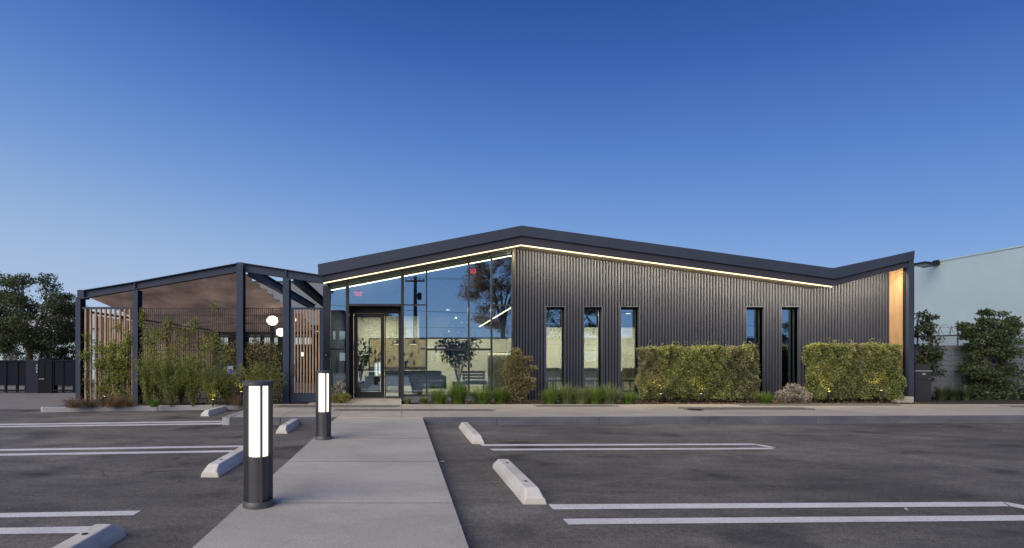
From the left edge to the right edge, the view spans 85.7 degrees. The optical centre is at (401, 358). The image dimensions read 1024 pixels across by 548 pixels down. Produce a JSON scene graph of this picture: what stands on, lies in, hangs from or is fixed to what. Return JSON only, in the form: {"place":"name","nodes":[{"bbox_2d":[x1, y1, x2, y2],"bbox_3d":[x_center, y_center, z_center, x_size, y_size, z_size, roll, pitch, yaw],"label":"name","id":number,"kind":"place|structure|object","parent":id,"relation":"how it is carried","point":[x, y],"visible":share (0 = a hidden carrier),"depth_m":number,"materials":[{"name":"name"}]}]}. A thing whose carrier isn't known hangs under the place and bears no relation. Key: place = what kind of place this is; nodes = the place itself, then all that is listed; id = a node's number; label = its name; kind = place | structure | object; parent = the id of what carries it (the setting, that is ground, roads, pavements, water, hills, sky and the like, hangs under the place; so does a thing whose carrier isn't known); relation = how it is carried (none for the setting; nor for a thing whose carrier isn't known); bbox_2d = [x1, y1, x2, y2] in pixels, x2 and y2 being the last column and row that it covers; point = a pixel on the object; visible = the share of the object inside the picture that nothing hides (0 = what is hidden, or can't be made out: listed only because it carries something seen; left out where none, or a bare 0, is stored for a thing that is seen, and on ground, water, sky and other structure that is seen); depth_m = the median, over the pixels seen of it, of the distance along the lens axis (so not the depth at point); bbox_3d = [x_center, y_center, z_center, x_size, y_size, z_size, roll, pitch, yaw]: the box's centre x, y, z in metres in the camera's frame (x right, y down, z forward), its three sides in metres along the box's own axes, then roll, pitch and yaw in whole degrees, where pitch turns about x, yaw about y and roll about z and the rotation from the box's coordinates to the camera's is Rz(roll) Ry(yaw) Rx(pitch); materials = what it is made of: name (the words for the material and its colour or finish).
{"place":"outdoors","nodes":[
{"label":"outdoors","id":0,"kind":"place"},
{"bbox_2d":[39,353,57,392],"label":"gate pillar","id":1,"kind":"structure","parent":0,"point":[45,375],"depth_m":20.47,"materials":[{"name":"metal"}]},
{"bbox_2d":[26,360,38,392],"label":"gate panel","id":2,"kind":"structure","parent":1,"relation":"attached to","point":[32,376],"depth_m":20.46,"materials":[{"name":"black metal"}]},
{"bbox_2d":[39,361,44,377],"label":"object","id":3,"kind":"structure","parent":1,"relation":"in","point":[41,363],"depth_m":20.46,"materials":[{"name":"metal"}]},
{"bbox_2d":[52,360,74,392],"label":"gate","id":4,"kind":"structure","parent":1,"relation":"attached to","point":[63,373],"depth_m":20.51,"materials":[{"name":"metal"}]},
{"bbox_2d":[0,313,155,378],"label":"neighbour building","id":5,"kind":"structure","parent":0,"point":[93,337],"depth_m":34.20,"materials":[{"name":"white paint"}]},
{"bbox_2d":[0,386,199,409],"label":"driveway","id":6,"kind":"structure","parent":0,"point":[14,400],"depth_m":17.77,"materials":[{"name":"concrete"}]},
{"bbox_2d":[0,360,25,392],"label":"gate","id":7,"kind":"structure","parent":6,"relation":"on","point":[12,372],"depth_m":20.51,"materials":[{"name":"metal"}]},
{"bbox_2d":[0,290,41,354],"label":"shade tree","id":8,"kind":"object","parent":6,"relation":"on","point":[26,299],"visible":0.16,"depth_m":25.09,"materials":[{"name":"green plant"}]},
{"bbox_2d":[0,271,86,359],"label":"shade tree","id":9,"kind":"object","parent":6,"relation":"on","point":[40,339],"visible":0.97,"depth_m":23.66,"materials":[{"name":"green plant"}]},
{"bbox_2d":[36,327,74,385],"bbox_3d":[-15.884,-0.236,25.651,2.414,3.124,2.109,0,0,0],"label":"shade tree","id":10,"kind":"object","parent":6,"relation":"on","point":[64,353],"visible":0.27,"depth_m":25.10,"materials":[{"name":"green plant"}]},
{"bbox_2d":[143,383,314,403],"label":"patio floor","id":11,"kind":"structure","parent":0,"point":[202,396],"depth_m":17.34,"materials":[{"name":"concrete"}]},
{"bbox_2d":[193,418,468,547],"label":"path","id":12,"kind":"structure","parent":0,"point":[366,483],"depth_m":4.52,"materials":[{"name":"concrete"}]},
{"bbox_2d":[242,380,273,509],"bbox_3d":[-1.150,0.680,4.337,0.244,1.000,0.244,0,0,0],"label":"bollard light","id":13,"kind":"object","parent":12,"relation":"on","point":[257,444],"visible":1,"depth_m":4.28,"materials":[{"name":"metal"}]},
{"bbox_2d":[315,371,331,439],"bbox_3d":[-1.147,0.680,7.922,0.244,1.000,0.244,0,0,0],"label":"bollard light","id":14,"kind":"object","parent":12,"relation":"on","point":[323,405],"visible":1,"depth_m":7.85,"materials":[{"name":"metal"}]},
{"bbox_2d":[365,376,379,391],"bbox_3d":[-1.005,0.889,18.708,0.500,0.550,0.454,0,0,0],"label":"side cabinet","id":15,"kind":"object","parent":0,"point":[373,383],"visible":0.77,"depth_m":18.48,"materials":[{"name":"grey wood"}]},
{"bbox_2d":[0,379,1023,547],"bbox_3d":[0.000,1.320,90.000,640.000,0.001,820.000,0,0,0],"label":"parking lot","id":16,"kind":"structure","parent":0,"point":[177,500],"depth_m":5.89,"materials":[{"name":"asphalt"}]},
{"bbox_2d":[52,524,125,547],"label":"wheel stop","id":17,"kind":"object","parent":16,"relation":"on","point":[101,535],"visible":1,"depth_m":3.72,"materials":[{"name":"concrete"}]},
{"bbox_2d":[41,404,242,411],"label":"curb","id":18,"kind":"structure","parent":16,"relation":"on","point":[58,408],"depth_m":13.60,"materials":[{"name":"concrete"}]},
{"bbox_2d":[83,403,274,405],"bbox_3d":[-5.935,1.280,14.201,5.471,0.120,1.498,0,0,0],"label":"planting bed","id":19,"kind":"object","parent":16,"relation":"on","point":[166,404],"visible":0.04,"depth_m":14.33,"materials":[{"name":"soil"}]},
{"bbox_2d":[52,394,88,407],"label":"rust grass","id":20,"kind":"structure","parent":19,"relation":"on","point":[75,404],"depth_m":13.11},
{"bbox_2d":[72,397,101,406],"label":"rust grass","id":21,"kind":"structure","parent":19,"relation":"on","point":[90,404],"depth_m":13.35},
{"bbox_2d":[82,307,131,402],"bbox_3d":[-7.893,-0.082,14.635,1.376,2.603,0.250,0,0,0],"label":"slatted screen","id":22,"kind":"object","parent":19,"relation":"on","point":[87,318],"visible":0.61,"depth_m":14.51,"materials":[{"name":"brown wood"}]},
{"bbox_2d":[76,320,136,403],"bbox_3d":[-7.888,0.143,14.472,1.628,2.369,0.412,0,0,0],"label":"climbing vine","id":23,"kind":"object","parent":22,"relation":"attached to","point":[115,365],"visible":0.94,"depth_m":14.44,"materials":[{"name":"green plant"}]},
{"bbox_2d":[95,391,124,406],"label":"rust grass","id":24,"kind":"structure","parent":19,"relation":"in","point":[113,402],"depth_m":13.33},
{"bbox_2d":[110,394,140,406],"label":"rust grass","id":25,"kind":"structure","parent":19,"relation":"on","point":[125,403],"depth_m":13.48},
{"bbox_2d":[132,354,165,404],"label":"feathery shrub","id":26,"kind":"object","parent":19,"relation":"on","point":[148,386],"visible":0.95,"depth_m":13.78,"materials":[{"name":"green plant"}]},
{"bbox_2d":[146,397,159,406],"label":"grass clump","id":27,"kind":"object","parent":19,"relation":"on","point":[153,403],"visible":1,"depth_m":13.34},
{"bbox_2d":[141,349,179,404],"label":"feathery shrub","id":28,"kind":"object","parent":19,"relation":"on","point":[160,397],"visible":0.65,"depth_m":13.90,"materials":[{"name":"green plant"}]},
{"bbox_2d":[147,363,190,406],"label":"feathery shrub","id":29,"kind":"object","parent":19,"relation":"on","point":[169,392],"visible":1,"depth_m":13.66,"materials":[{"name":"green plant"}]},
{"bbox_2d":[159,351,205,404],"bbox_3d":[-5.730,0.491,13.926,1.302,1.463,0.770,0,0,0],"label":"feathery shrub","id":30,"kind":"object","parent":19,"relation":"on","point":[181,397],"visible":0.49,"depth_m":13.94,"materials":[{"name":"green plant"}]},
{"bbox_2d":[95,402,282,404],"bbox_3d":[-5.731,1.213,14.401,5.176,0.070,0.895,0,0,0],"label":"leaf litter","id":31,"kind":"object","parent":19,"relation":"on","point":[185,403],"visible":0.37,"depth_m":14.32,"materials":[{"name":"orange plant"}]},
{"bbox_2d":[172,355,214,405],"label":"feathery shrub","id":32,"kind":"object","parent":19,"relation":"on","point":[192,389],"visible":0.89,"depth_m":13.73,"materials":[{"name":"green plant"}]},
{"bbox_2d":[193,363,232,406],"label":"feathery shrub","id":33,"kind":"object","parent":19,"relation":"on","point":[209,389],"visible":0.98,"depth_m":13.61,"materials":[{"name":"green plant"}]},
{"bbox_2d":[206,366,244,405],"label":"feathery shrub","id":34,"kind":"object","parent":19,"relation":"on","point":[226,390],"visible":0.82,"depth_m":13.86,"materials":[{"name":"green plant"}]},
{"bbox_2d":[221,392,242,405],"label":"rust grass","id":35,"kind":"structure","parent":19,"relation":"on","point":[236,401],"depth_m":13.71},
{"bbox_2d":[236,358,273,387],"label":"feathery shrub","id":36,"kind":"object","parent":19,"relation":"on","point":[252,374],"visible":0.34,"depth_m":14.01,"materials":[{"name":"green plant"}]},
{"bbox_2d":[224,336,289,403],"bbox_3d":[-3.885,0.387,14.534,1.785,1.970,0.416,0,0,0],"label":"climbing vine","id":37,"kind":"object","parent":19,"relation":"on","point":[258,348],"visible":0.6,"depth_m":14.49,"materials":[{"name":"green plant"}]},
{"bbox_2d":[248,362,287,395],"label":"feathery shrub","id":38,"kind":"object","parent":19,"relation":"on","point":[264,372],"visible":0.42,"depth_m":13.88,"materials":[{"name":"green plant"}]},
{"bbox_2d":[75,262,323,403],"bbox_3d":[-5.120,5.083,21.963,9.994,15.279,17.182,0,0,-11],"label":"steel pergola","id":39,"kind":"object","parent":16,"relation":"on","point":[233,285],"visible":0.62,"depth_m":14.78,"materials":[{"name":"metal"}]},
{"bbox_2d":[92,311,213,398],"bbox_3d":[-8.524,0.000,19.720,0.115,2.600,9.560,0,0,0],"label":"patio fence","id":40,"kind":"object","parent":39,"relation":"attached to","point":[171,340],"visible":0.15,"depth_m":19.51,"materials":[{"name":"wood"}]},
{"bbox_2d":[142,308,282,401],"bbox_3d":[-5.077,-0.104,14.577,3.813,2.528,0.026,0,0,0],"label":"wire screen","id":41,"kind":"object","parent":39,"relation":"attached to","point":[208,323],"visible":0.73,"depth_m":14.56,"materials":[{"name":"metal"}]},
{"bbox_2d":[132,307,180,403],"bbox_3d":[-6.579,-0.054,14.509,1.429,2.689,0.392,0,0,0],"label":"climbing vine","id":42,"kind":"object","parent":41,"relation":"attached to","point":[146,339],"visible":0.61,"depth_m":14.49,"materials":[{"name":"green plant"}]},
{"bbox_2d":[172,300,232,403],"bbox_3d":[-5.324,-0.103,14.509,1.679,2.952,0.372,0,0,0],"label":"climbing vine","id":43,"kind":"object","parent":41,"relation":"attached to","point":[206,343],"visible":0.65,"depth_m":14.50,"materials":[{"name":"green plant"}]},
{"bbox_2d":[267,291,277,324],"bbox_3d":[-4.722,-1.847,19.760,0.420,1.273,0.420,0,0,0],"label":"globe pendant","id":44,"kind":"object","parent":39,"relation":"hanging from","point":[273,319],"visible":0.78,"depth_m":19.62,"materials":[{"name":"white glass"}]},
{"bbox_2d":[290,307,322,401],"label":"slatted gate","id":45,"kind":"structure","parent":39,"relation":"attached to","point":[302,397],"depth_m":14.48,"materials":[{"name":"brown wood"}]},
{"bbox_2d":[201,406,227,415],"bbox_3d":[-4.500,1.255,13.050,0.200,0.130,1.400,0,0,0],"label":"wheel stop","id":46,"kind":"object","parent":16,"relation":"on","point":[214,411],"visible":1,"depth_m":12.80,"materials":[{"name":"concrete"}]},
{"bbox_2d":[201,446,242,476],"bbox_3d":[-2.132,1.255,6.875,0.205,0.130,1.750,0,0,0],"label":"wheel stop","id":47,"kind":"object","parent":16,"relation":"on","point":[222,465],"visible":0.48,"depth_m":6.32,"materials":[{"name":"concrete"}]},
{"bbox_2d":[215,281,326,383],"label":"wing","id":48,"kind":"structure","parent":16,"relation":"on","point":[278,340],"depth_m":27.24,"materials":[{"name":"wood"}]},
{"bbox_2d":[276,419,299,433],"bbox_3d":[-2.112,1.255,10.325,0.205,0.130,1.650,0,0,0],"label":"wheel stop","id":49,"kind":"object","parent":16,"relation":"on","point":[288,426],"visible":0.88,"depth_m":9.78,"materials":[{"name":"concrete"}]},
{"bbox_2d":[459,422,483,443],"bbox_3d":[1.183,1.255,9.305,0.195,0.130,1.946,0,0,0],"label":"wheel stop","id":50,"kind":"object","parent":16,"relation":"on","point":[470,433],"visible":1,"depth_m":8.85,"materials":[{"name":"concrete"}]},
{"bbox_2d":[0,421,1023,533],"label":"lot marking","id":51,"kind":"object","parent":16,"relation":"on","point":[36,530],"visible":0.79,"depth_m":4.80,"materials":[{"name":"paint"}]},
{"bbox_2d":[492,459,546,503],"bbox_3d":[1.208,1.255,5.723,0.215,0.130,1.668,0,0,0],"label":"wheel stop","id":52,"kind":"object","parent":16,"relation":"on","point":[521,486],"visible":1,"depth_m":5.33,"materials":[{"name":"concrete"}]},
{"bbox_2d":[318,226,914,402],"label":"office building","id":53,"kind":"structure","parent":16,"relation":"on","point":[570,298],"depth_m":15.52,"materials":[{"name":"metal"}]},
{"bbox_2d":[358,337,373,391],"bbox_3d":[-1.378,0.209,18.047,0.916,1.909,0.896,0,0,0],"label":"potted tree","id":54,"kind":"object","parent":53,"relation":"on","point":[361,386],"visible":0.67,"depth_m":17.98,"materials":[{"name":"green plant"}]},
{"bbox_2d":[354,314,384,397],"bbox_3d":[-0.962,-0.079,16.023,0.909,2.478,0.143,0,0,0],"label":"door","id":55,"kind":"structure","parent":53,"relation":"in","point":[357,394],"depth_m":16.02,"materials":[{"name":"black paint"}]},
{"bbox_2d":[369,338,425,367],"bbox_3d":[-0.148,-0.201,20.111,2.138,1.099,0.053,0,0,0],"label":"wall art","id":56,"kind":"object","parent":53,"relation":"attached to","point":[414,355],"depth_m":20.10,"materials":[{"name":"metal"}]},
{"bbox_2d":[386,371,427,391],"bbox_3d":[0.169,0.796,18.905,1.500,0.735,0.700,0,0,0],"label":"reception desk","id":57,"kind":"object","parent":53,"relation":"on","point":[391,378],"visible":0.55,"depth_m":18.61,"materials":[{"name":"grey wood"}]},
{"bbox_2d":[409,284,417,343],"bbox_3d":[0.412,-1.526,18.620,0.330,2.081,0.330,0,0,0],"label":"pendant lamp","id":58,"kind":"object","parent":53,"relation":"hanging from","point":[413,341],"visible":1,"depth_m":18.62,"materials":[{"name":"metal"}]},
{"bbox_2d":[407,368,427,393],"bbox_3d":[0.481,0.694,16.901,0.683,0.940,0.681,0,0,0],"label":"potted tree","id":59,"kind":"object","parent":53,"relation":"on","point":[416,387],"visible":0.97,"depth_m":16.79,"materials":[{"name":"green plant"}]},
{"bbox_2d":[412,371,446,391],"bbox_3d":[0.938,0.794,18.640,1.160,0.740,0.800,0,0,0],"label":"lounge sofa","id":60,"kind":"object","parent":53,"relation":"on","point":[437,379],"visible":0.51,"depth_m":18.25,"materials":[{"name":"fabric"}]},
{"bbox_2d":[434,312,482,388],"bbox_3d":[1.843,-0.174,17.570,1.550,2.676,1.406,0,0,-19],"label":"potted tree","id":61,"kind":"object","parent":53,"relation":"on","point":[456,331],"visible":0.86,"depth_m":17.45,"materials":[{"name":"green plant"}]},
{"bbox_2d":[462,371,486,391],"bbox_3d":[2.469,0.794,18.240,0.770,0.740,0.600,0,0,0],"label":"bench seat","id":62,"kind":"object","parent":53,"relation":"on","point":[483,381],"visible":0.81,"depth_m":18.50,"materials":[{"name":"metal"}]},
{"bbox_2d":[479,306,510,326],"bbox_3d":[3.151,-1.403,18.383,0.060,0.539,2.297,0,0,-17],"label":"linear light","id":63,"kind":"object","parent":53,"relation":"attached to","point":[496,315],"visible":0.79,"depth_m":18.17,"materials":[{"name":"plastic"}]},
{"bbox_2d":[487,355,510,392],"bbox_3d":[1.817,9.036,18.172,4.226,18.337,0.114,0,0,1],"label":"reception counter","id":64,"kind":"object","parent":53,"relation":"attached to","point":[498,362],"visible":0.36,"depth_m":18.10,"materials":[{"name":"beige paint"}]},
{"bbox_2d":[546,368,556,389],"bbox_3d":[4.766,0.734,17.570,0.460,0.861,0.460,0,0,0],"label":"office chair","id":65,"kind":"object","parent":53,"relation":"on","point":[550,372],"visible":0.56,"depth_m":17.35,"materials":[{"name":"metal"}]},
{"bbox_2d":[550,368,560,387],"bbox_3d":[5.078,0.734,17.570,0.460,0.861,0.460,0,0,0],"label":"office chair","id":66,"kind":"object","parent":53,"relation":"on","point":[557,372],"visible":0.43,"depth_m":17.35,"materials":[{"name":"metal"}]},
{"bbox_2d":[545,306,565,392],"bbox_3d":[4.412,-0.254,15.621,0.585,2.504,0.258,0,0,0],"label":"window","id":67,"kind":"structure","parent":53,"relation":"in","point":[563,317],"depth_m":15.51,"materials":[{"name":"metal"}]},
{"bbox_2d":[584,368,594,388],"bbox_3d":[5.998,0.734,17.570,0.460,0.861,0.460,0,0,0],"label":"office chair","id":68,"kind":"object","parent":53,"relation":"on","point":[588,372],"visible":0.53,"depth_m":17.35,"materials":[{"name":"metal"}]},
{"bbox_2d":[587,368,597,388],"bbox_3d":[6.311,0.734,17.570,0.460,0.861,0.460,0,0,0],"label":"office chair","id":69,"kind":"object","parent":53,"relation":"on","point":[595,372],"visible":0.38,"depth_m":17.35,"materials":[{"name":"metal"}]},
{"bbox_2d":[583,306,602,391],"bbox_3d":[5.486,-0.254,15.621,0.568,2.504,0.258,0,0,0],"label":"window","id":70,"kind":"structure","parent":53,"relation":"in","point":[600,373],"depth_m":15.52,"materials":[{"name":"metal"}]},
{"bbox_2d":[621,368,634,389],"bbox_3d":[7.323,0.734,17.570,0.460,0.861,0.460,0,0,0],"label":"office chair","id":71,"kind":"object","parent":53,"relation":"on","point":[628,372],"visible":0.69,"depth_m":17.36,"materials":[{"name":"metal"}]},
{"bbox_2d":[620,306,639,392],"bbox_3d":[6.548,-0.254,15.621,0.577,2.504,0.258,0,0,0],"label":"window","id":72,"kind":"structure","parent":53,"relation":"in","point":[636,327],"depth_m":15.53,"materials":[{"name":"metal"}]},
{"bbox_2d":[745,306,764,392],"bbox_3d":[10.143,-0.254,15.621,0.568,2.504,0.258,0,0,0],"label":"window","id":73,"kind":"structure","parent":53,"relation":"in","point":[761,362],"depth_m":15.57,"materials":[{"name":"metal"}]},
{"bbox_2d":[780,306,800,391],"bbox_3d":[11.152,-0.254,15.621,0.568,2.504,0.258,0,0,0],"label":"window","id":74,"kind":"structure","parent":53,"relation":"in","point":[798,310],"depth_m":15.53,"materials":[{"name":"metal"}]},
{"bbox_2d":[222,410,1023,424],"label":"curb","id":75,"kind":"structure","parent":16,"relation":"on","point":[228,420],"depth_m":10.86,"materials":[{"name":"concrete"}]},
{"bbox_2d":[418,397,1023,403],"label":"planting bed","id":76,"kind":"object","parent":16,"relation":"on","point":[978,400],"visible":0.13,"depth_m":14.67,"materials":[{"name":"soil"}]},
{"bbox_2d":[425,389,455,403],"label":"grass clump","id":77,"kind":"object","parent":76,"relation":"on","point":[438,397],"visible":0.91,"depth_m":14.13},
{"bbox_2d":[444,381,471,403],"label":"grass clump","id":78,"kind":"object","parent":76,"relation":"on","point":[460,394],"visible":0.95,"depth_m":14.21,"materials":[{"name":"plant"}]},
{"bbox_2d":[466,386,499,403],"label":"grass clump","id":79,"kind":"object","parent":76,"relation":"on","point":[480,397],"visible":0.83,"depth_m":14.12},
{"bbox_2d":[490,384,512,403],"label":"grass clump","id":80,"kind":"object","parent":76,"relation":"on","point":[501,398],"visible":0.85,"depth_m":14.21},
{"bbox_2d":[500,347,537,403],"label":"loose shrub","id":81,"kind":"object","parent":76,"relation":"on","point":[512,368],"visible":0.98,"depth_m":14.26,"materials":[{"name":"green plant"}]},
{"bbox_2d":[537,387,565,403],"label":"grass clump","id":82,"kind":"object","parent":76,"relation":"on","point":[550,396],"visible":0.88,"depth_m":14.02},
{"bbox_2d":[552,381,583,403],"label":"grass clump","id":83,"kind":"object","parent":76,"relation":"on","point":[567,394],"visible":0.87,"depth_m":14.11,"materials":[{"name":"plant"}]},
{"bbox_2d":[570,383,597,403],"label":"grass clump","id":84,"kind":"object","parent":76,"relation":"on","point":[581,398],"visible":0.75,"depth_m":14.01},
{"bbox_2d":[586,386,606,403],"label":"grass clump","id":85,"kind":"object","parent":76,"relation":"on","point":[594,400],"visible":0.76,"depth_m":14.03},
{"bbox_2d":[591,382,627,403],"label":"grass clump","id":86,"kind":"object","parent":76,"relation":"on","point":[611,396],"visible":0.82,"depth_m":14.09,"materials":[{"name":"plant"}]},
{"bbox_2d":[617,390,640,403],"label":"grass clump","id":87,"kind":"object","parent":76,"relation":"on","point":[628,398],"visible":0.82,"depth_m":14.05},
{"bbox_2d":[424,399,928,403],"bbox_3d":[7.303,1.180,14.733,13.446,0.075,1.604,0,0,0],"label":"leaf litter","id":88,"kind":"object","parent":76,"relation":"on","point":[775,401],"visible":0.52,"depth_m":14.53,"materials":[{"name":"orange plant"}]},
{"bbox_2d":[634,341,761,401],"bbox_3d":[8.171,0.363,14.862,3.362,1.732,0.845,0,0,0],"label":"clipped hedge","id":89,"kind":"object","parent":76,"relation":"on","point":[721,372],"visible":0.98,"depth_m":14.72,"materials":[{"name":"green plant"}]},
{"bbox_2d":[751,390,775,403],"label":"grass clump","id":90,"kind":"object","parent":76,"relation":"on","point":[764,398],"visible":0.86,"depth_m":14.09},
{"bbox_2d":[775,383,812,403],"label":"silver shrub","id":91,"kind":"object","parent":76,"relation":"on","point":[797,394],"visible":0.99,"depth_m":14.13,"materials":[{"name":"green plant"}]},
{"bbox_2d":[801,338,906,401],"bbox_3d":[12.420,0.325,14.897,2.513,1.808,0.882,0,0,0],"label":"clipped hedge","id":92,"kind":"object","parent":76,"relation":"on","point":[853,371],"visible":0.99,"depth_m":14.72,"materials":[{"name":"green plant"}]},
{"bbox_2d":[914,364,930,401],"bbox_3d":[14.401,0.678,15.080,0.444,1.043,0.390,0,0,0],"label":"parcel box","id":93,"kind":"object","parent":76,"relation":"on","point":[922,382],"visible":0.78,"depth_m":14.91,"materials":[{"name":"metal"}]},
{"bbox_2d":[914,371,930,378],"bbox_3d":[14.401,0.462,15.095,0.432,0.222,0.360,0,0,0],"label":"front door","id":94,"kind":"structure","parent":93,"relation":"in","point":[917,374],"depth_m":14.91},
{"bbox_2d":[914,309,947,398],"bbox_3d":[15.809,-0.110,16.328,1.073,2.755,1.054,0,0,0],"label":"evergreen shrub","id":95,"kind":"object","parent":76,"relation":"on","point":[931,354],"visible":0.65,"depth_m":16.19,"materials":[{"name":"green plant"}]},
{"bbox_2d":[946,384,961,400],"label":"dark grass","id":96,"kind":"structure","parent":76,"relation":"on","point":[953,395],"depth_m":15.35,"materials":[{"name":"green plant"}]},
{"bbox_2d":[954,323,1023,399],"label":"evergreen tree","id":97,"kind":"object","parent":76,"relation":"on","point":[991,378],"visible":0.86,"depth_m":15.73,"materials":[{"name":"green plant"}]},
{"bbox_2d":[954,308,1023,398],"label":"evergreen tree","id":98,"kind":"object","parent":76,"relation":"on","point":[1011,322],"visible":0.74,"depth_m":15.90,"materials":[{"name":"green plant"}]},
{"bbox_2d":[914,245,1023,344],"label":"warehouse","id":99,"kind":"structure","parent":16,"relation":"on","point":[954,290],"depth_m":21.89,"materials":[{"name":"white paint"}]},
{"bbox_2d":[914,260,939,267],"bbox_3d":[22.541,-4.063,23.108,0.915,0.297,0.651,0,0,0],"label":"flood light","id":100,"kind":"object","parent":99,"relation":"attached to","point":[924,264],"visible":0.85,"depth_m":23.05,"materials":[{"name":"metal"}]},
{"bbox_2d":[914,345,1023,396],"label":"block wall","id":101,"kind":"structure","parent":16,"relation":"on","point":[952,356],"depth_m":16.72,"materials":[{"name":"concrete"}]},
{"bbox_2d":[914,321,1023,344],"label":"chain link fence","id":102,"kind":"object","parent":101,"relation":"on","point":[957,337],"visible":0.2,"depth_m":16.80,"materials":[{"name":"metal"}]},
{"bbox_2d":[0,0,1023,331],"label":"sky","id":103,"kind":"structure","parent":0,"point":[140,139],"materials":[{"name":"blue"}]},
{"bbox_2d":[232,400,1023,417],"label":"sidewalk","id":104,"kind":"structure","parent":0,"point":[371,409],"depth_m":12.26,"materials":[{"name":"concrete"}]},
{"bbox_2d":[331,380,344,394],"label":"silver shrub","id":105,"kind":"object","parent":104,"relation":"on","point":[336,389],"visible":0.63,"depth_m":14.70,"materials":[{"name":"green plant"}]},
{"bbox_2d":[331,392,351,402],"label":"mound plant","id":106,"kind":"object","parent":104,"relation":"on","point":[340,397],"visible":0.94,"depth_m":14.26,"materials":[{"name":"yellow plant"}]},
{"bbox_2d":[931,384,956,400],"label":"dark grass","id":107,"kind":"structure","parent":0,"point":[941,396],"depth_m":15.34,"materials":[{"name":"green plant"}]},
{"bbox_2d":[955,384,976,400],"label":"dark grass","id":108,"kind":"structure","parent":0,"point":[967,395],"depth_m":15.35,"materials":[{"name":"green plant"}]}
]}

